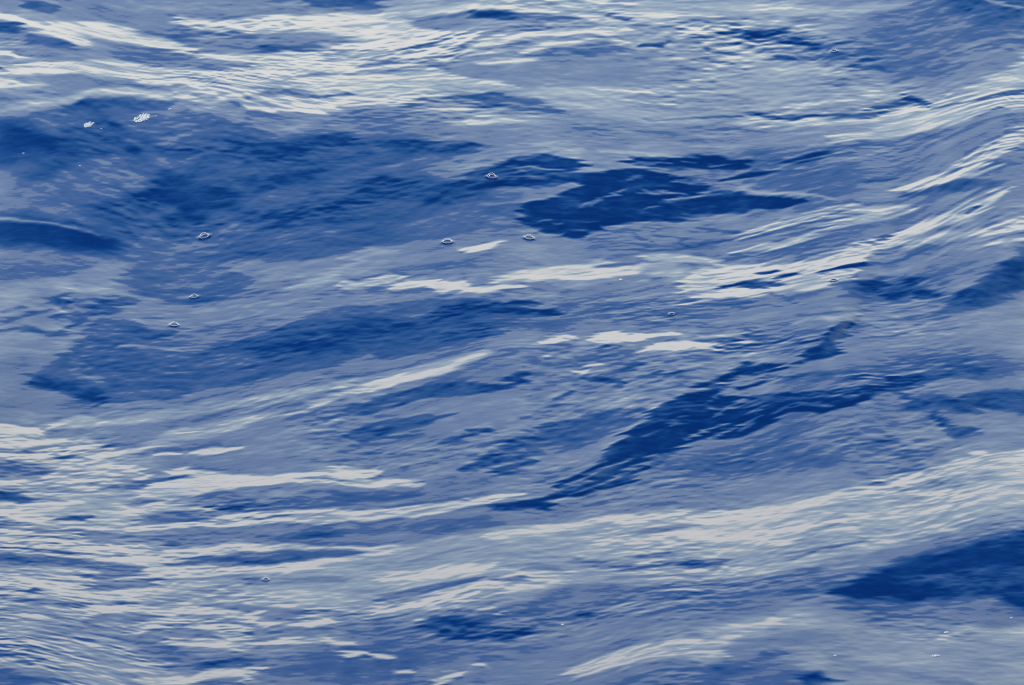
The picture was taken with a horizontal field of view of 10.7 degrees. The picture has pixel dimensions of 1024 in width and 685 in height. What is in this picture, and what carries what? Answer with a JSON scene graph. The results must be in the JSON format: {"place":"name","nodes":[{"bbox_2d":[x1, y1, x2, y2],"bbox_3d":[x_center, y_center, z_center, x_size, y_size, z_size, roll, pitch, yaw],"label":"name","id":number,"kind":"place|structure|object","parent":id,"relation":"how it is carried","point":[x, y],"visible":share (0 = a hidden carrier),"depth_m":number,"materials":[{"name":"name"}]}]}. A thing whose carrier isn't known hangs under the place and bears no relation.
{"place":"outdoors","nodes":[
{"label":"outdoors","id":0,"kind":"place"},
{"bbox_2d":[0,0,1023,684],"bbox_3d":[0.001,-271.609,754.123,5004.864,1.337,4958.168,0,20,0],"label":"water","id":1,"kind":"structure","parent":0,"point":[364,420],"depth_m":8.07,"materials":[{"name":"blue liquid"}]},
{"bbox_2d":[84,122,93,126],"bbox_3d":[-0.697,-0.358,8.979,0.016,0.004,0.027,9,22,24],"label":"foam patch","id":2,"kind":"object","parent":1,"relation":"on","point":[88,124],"visible":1,"depth_m":8.98,"materials":[{"name":"white liquid"}]},
{"bbox_2d":[134,113,149,121],"bbox_3d":[-0.609,-0.370,8.993,0.027,0.006,0.038,0,20,0],"label":"foam patch","id":3,"kind":"object","parent":1,"relation":"on","point":[143,117],"visible":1,"depth_m":8.99,"materials":[{"name":"white liquid"}]},
{"bbox_2d":[166,323,181,327],"bbox_3d":[-0.507,-0.028,8.184,0.027,0.006,0.027,0,20,0],"label":"bubble","id":4,"kind":"object","parent":1,"relation":"on","point":[178,325],"visible":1,"depth_m":8.18,"materials":[{"name":"blue liquid"}]},
{"bbox_2d":[187,294,201,299],"bbox_3d":[-0.483,-0.071,8.298,0.025,0.006,0.025,0,20,0],"label":"bubble","id":5,"kind":"object","parent":1,"relation":"on","point":[198,296],"visible":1,"depth_m":8.30,"materials":[{"name":"blue liquid"}]},
{"bbox_2d":[195,232,213,240],"bbox_3d":[-0.481,-0.167,8.527,0.034,0.010,0.034,0,20,0],"label":"bubble","id":6,"kind":"object","parent":1,"relation":"on","point":[208,235],"visible":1,"depth_m":8.53,"materials":[{"name":"blue liquid"}]},
{"bbox_2d":[259,577,271,581],"bbox_3d":[-0.324,0.311,7.183,0.019,0.004,0.019,0,20,0],"label":"bubble","id":7,"kind":"object","parent":1,"relation":"on","point":[263,580],"visible":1,"depth_m":7.18,"materials":[{"name":"blue liquid"}]},
{"bbox_2d":[438,238,456,244],"bbox_3d":[-0.100,-0.158,8.470,0.032,0.007,0.032,0,20,0],"label":"bubble","id":8,"kind":"object","parent":1,"relation":"on","point":[441,242],"visible":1,"depth_m":8.47,"materials":[{"name":"blue liquid"}]},
{"bbox_2d":[483,173,499,180],"bbox_3d":[-0.033,-0.267,8.734,0.032,0.009,0.032,0,20,0],"label":"bubble","id":9,"kind":"object","parent":1,"relation":"on","point":[487,175],"visible":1,"depth_m":8.73,"materials":[{"name":"blue liquid"}]},
{"bbox_2d":[520,234,537,240],"bbox_3d":[0.027,-0.165,8.504,0.031,0.008,0.031,0,20,0],"label":"bubble","id":10,"kind":"object","parent":1,"relation":"on","point":[524,237],"visible":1,"depth_m":8.50,"materials":[{"name":"blue liquid"}]},
{"bbox_2d":[665,312,677,316],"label":"bubble","id":11,"kind":"object","parent":1,"relation":"on","point":[669,313],"visible":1,"depth_m":8.17,"materials":[{"name":"blue liquid"}]},
{"bbox_2d":[826,278,839,282],"bbox_3d":[0.487,-0.096,8.283,0.024,0.006,0.024,0,20,0],"label":"bubble","id":12,"kind":"object","parent":1,"relation":"on","point":[835,279],"visible":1,"depth_m":8.28,"materials":[{"name":"white liquid"}]},
{"bbox_2d":[827,48,839,52],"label":"bubble","id":13,"kind":"object","parent":1,"relation":"on","point":[835,50],"visible":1,"depth_m":9.38,"materials":[{"name":"blue liquid"}]}
]}

